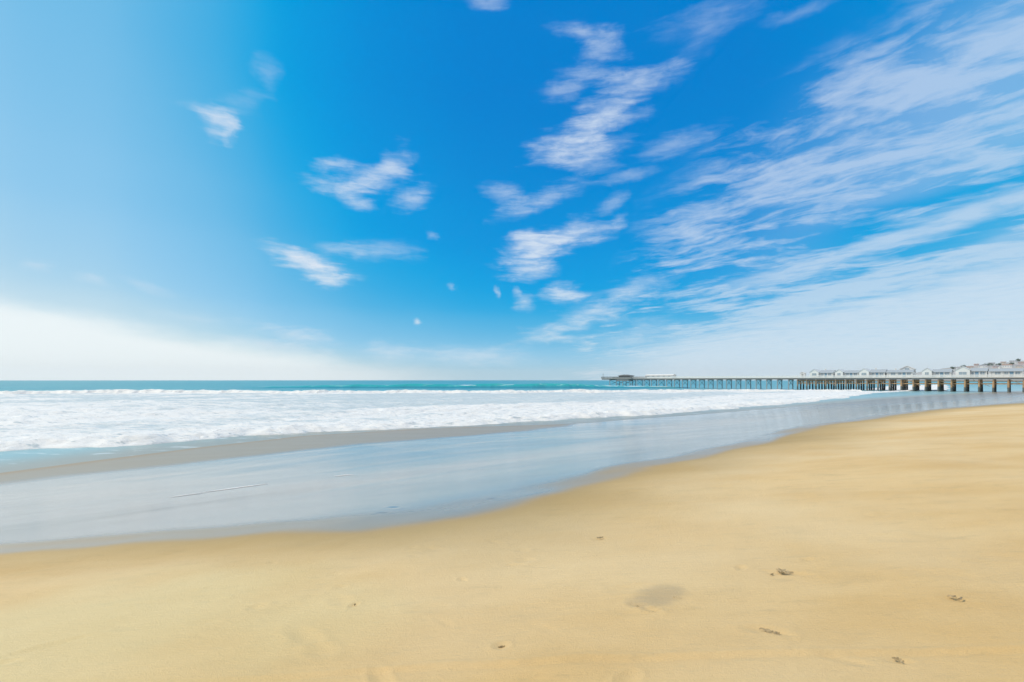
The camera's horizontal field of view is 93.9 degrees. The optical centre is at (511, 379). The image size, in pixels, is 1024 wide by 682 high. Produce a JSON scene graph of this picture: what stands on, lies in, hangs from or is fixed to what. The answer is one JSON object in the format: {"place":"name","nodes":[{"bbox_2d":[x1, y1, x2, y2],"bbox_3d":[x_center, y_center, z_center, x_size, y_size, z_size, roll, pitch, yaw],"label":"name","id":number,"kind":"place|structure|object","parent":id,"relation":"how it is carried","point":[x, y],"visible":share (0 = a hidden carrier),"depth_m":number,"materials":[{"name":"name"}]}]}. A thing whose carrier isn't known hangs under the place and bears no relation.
{"place":"outdoors","nodes":[
{"label":"outdoors","id":0,"kind":"place"},
{"bbox_2d":[0,380,1022,472],"bbox_3d":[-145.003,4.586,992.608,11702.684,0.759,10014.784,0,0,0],"label":"sea","id":1,"kind":"structure","parent":0,"point":[14,460],"depth_m":219.31,"materials":[{"name":"liquid"}]},
{"bbox_2d":[0,389,861,393],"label":"breaking wave","id":2,"kind":"object","parent":1,"relation":"on","point":[109,391],"visible":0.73,"depth_m":152.48,"materials":[{"name":"white liquid"}]},
{"bbox_2d":[0,393,870,450],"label":"breaking wave","id":3,"kind":"object","parent":1,"relation":"on","point":[12,444],"visible":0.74,"depth_m":41.43,"materials":[{"name":"white liquid"}]},
{"bbox_2d":[0,390,879,438],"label":"surf foam","id":4,"kind":"object","parent":1,"relation":"on","point":[33,416],"visible":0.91,"depth_m":72.62,"materials":[{"name":"white liquid"}]},
{"bbox_2d":[246,383,689,388],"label":"swell","id":5,"kind":"structure","parent":1,"relation":"on","point":[532,386],"depth_m":251.46,"materials":[{"name":"green liquid"}]},
{"bbox_2d":[865,390,923,392],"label":"breaking wave","id":6,"kind":"object","parent":1,"relation":"on","point":[892,391],"visible":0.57,"depth_m":173.17,"materials":[{"name":"white liquid"}]},
{"bbox_2d":[865,385,949,390],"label":"breaking wave","id":7,"kind":"object","parent":1,"relation":"on","point":[933,387],"visible":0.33,"depth_m":239.27,"materials":[{"name":"white liquid"}]},
{"bbox_2d":[0,392,1023,681],"bbox_3d":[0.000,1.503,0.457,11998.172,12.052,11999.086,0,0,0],"label":"beach","id":8,"kind":"structure","parent":0,"point":[882,530],"depth_m":5.14,"materials":[{"name":"beige sand"}]},
{"bbox_2d":[200,484,261,492],"bbox_3d":[-8.824,3.438,15.228,1.900,0.034,0.187,0,0,-41],"label":"foam streak","id":9,"kind":"object","parent":8,"relation":"on","point":[232,488],"visible":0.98,"depth_m":15.11,"materials":[{"name":"white liquid"}]},
{"bbox_2d":[759,628,779,633],"bbox_3d":[1.660,1.616,3.076,0.071,0.018,0.105,0,0,-29],"label":"kelp scrap","id":10,"kind":"object","parent":8,"relation":"on","point":[770,631],"visible":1,"depth_m":3.06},
{"bbox_2d":[776,568,793,573],"bbox_3d":[2.333,1.634,4.091,0.122,0.021,0.077,0,0,14],"label":"kelp scrap","id":11,"kind":"object","parent":8,"relation":"on","point":[781,570],"visible":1,"depth_m":4.08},
{"bbox_2d":[601,374,1023,391],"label":"pier","id":12,"kind":"structure","parent":8,"relation":"on","point":[882,380],"depth_m":202.37,"materials":[{"name":"white paint"}]},
{"bbox_2d":[618,375,633,377],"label":"fishing shelter","id":13,"kind":"object","parent":12,"relation":"on","point":[626,376],"visible":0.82,"depth_m":288.08,"materials":[{"name":"white"}]},
{"bbox_2d":[645,374,676,376],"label":"pier shed","id":14,"kind":"structure","parent":12,"relation":"on","point":[648,375],"depth_m":270.84,"materials":[{"name":"white paint"}]},
{"bbox_2d":[809,369,835,376],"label":"pier cottage","id":15,"kind":"structure","parent":12,"relation":"on","point":[815,372],"depth_m":211.59,"materials":[{"name":"white paint"}]},
{"bbox_2d":[835,369,859,376],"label":"pier cottage","id":16,"kind":"structure","parent":12,"relation":"on","point":[845,372],"depth_m":204.99,"materials":[{"name":"white paint"}]},
{"bbox_2d":[859,368,886,375],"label":"pier cottage","id":17,"kind":"structure","parent":12,"relation":"on","point":[875,372],"depth_m":197.99,"materials":[{"name":"white paint"}]},
{"bbox_2d":[886,369,915,377],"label":"pier cottage","id":18,"kind":"structure","parent":12,"relation":"on","point":[895,372],"depth_m":191.27,"materials":[{"name":"white paint"}]},
{"bbox_2d":[900,366,915,374],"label":"tall cottage","id":19,"kind":"structure","parent":12,"relation":"on","point":[907,368],"depth_m":194.89,"materials":[{"name":"white paint"}]},
{"bbox_2d":[921,368,952,374],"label":"pier cottage","id":20,"kind":"structure","parent":12,"relation":"on","point":[927,371],"depth_m":183.30,"materials":[{"name":"white paint"}]},
{"bbox_2d":[955,366,988,376],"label":"pier cottage","id":21,"kind":"structure","parent":12,"relation":"on","point":[963,370],"depth_m":175.89,"materials":[{"name":"white paint"}]},
{"bbox_2d":[988,367,1023,376],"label":"pier cottage","id":22,"kind":"structure","parent":12,"relation":"on","point":[1008,371],"depth_m":169.43,"materials":[{"name":"white paint"}]},
{"bbox_2d":[892,657,903,661],"bbox_3d":[2.180,1.579,2.700,0.050,0.015,0.032,0,0,20],"label":"kelp scrap","id":23,"kind":"object","parent":8,"relation":"on","point":[897,658],"visible":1,"depth_m":2.70,"materials":[{"name":"beige"}]},
{"bbox_2d":[0,0,1023,379],"label":"sky","id":24,"kind":"structure","parent":0,"point":[190,189],"materials":[{"name":"blue"}]},
{"bbox_2d":[916,361,1023,380],"bbox_3d":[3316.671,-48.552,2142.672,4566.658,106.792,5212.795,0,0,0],"label":"buildings","id":25,"kind":"structure","parent":0,"point":[954,369],"depth_m":1718.69,"materials":[{"name":"white"}]},
{"bbox_2d":[1002,364,1011,367],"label":"hillside house","id":26,"kind":"structure","parent":25,"relation":"on","point":[1006,365],"depth_m":1789.07,"materials":[{"name":"white"}]}
]}

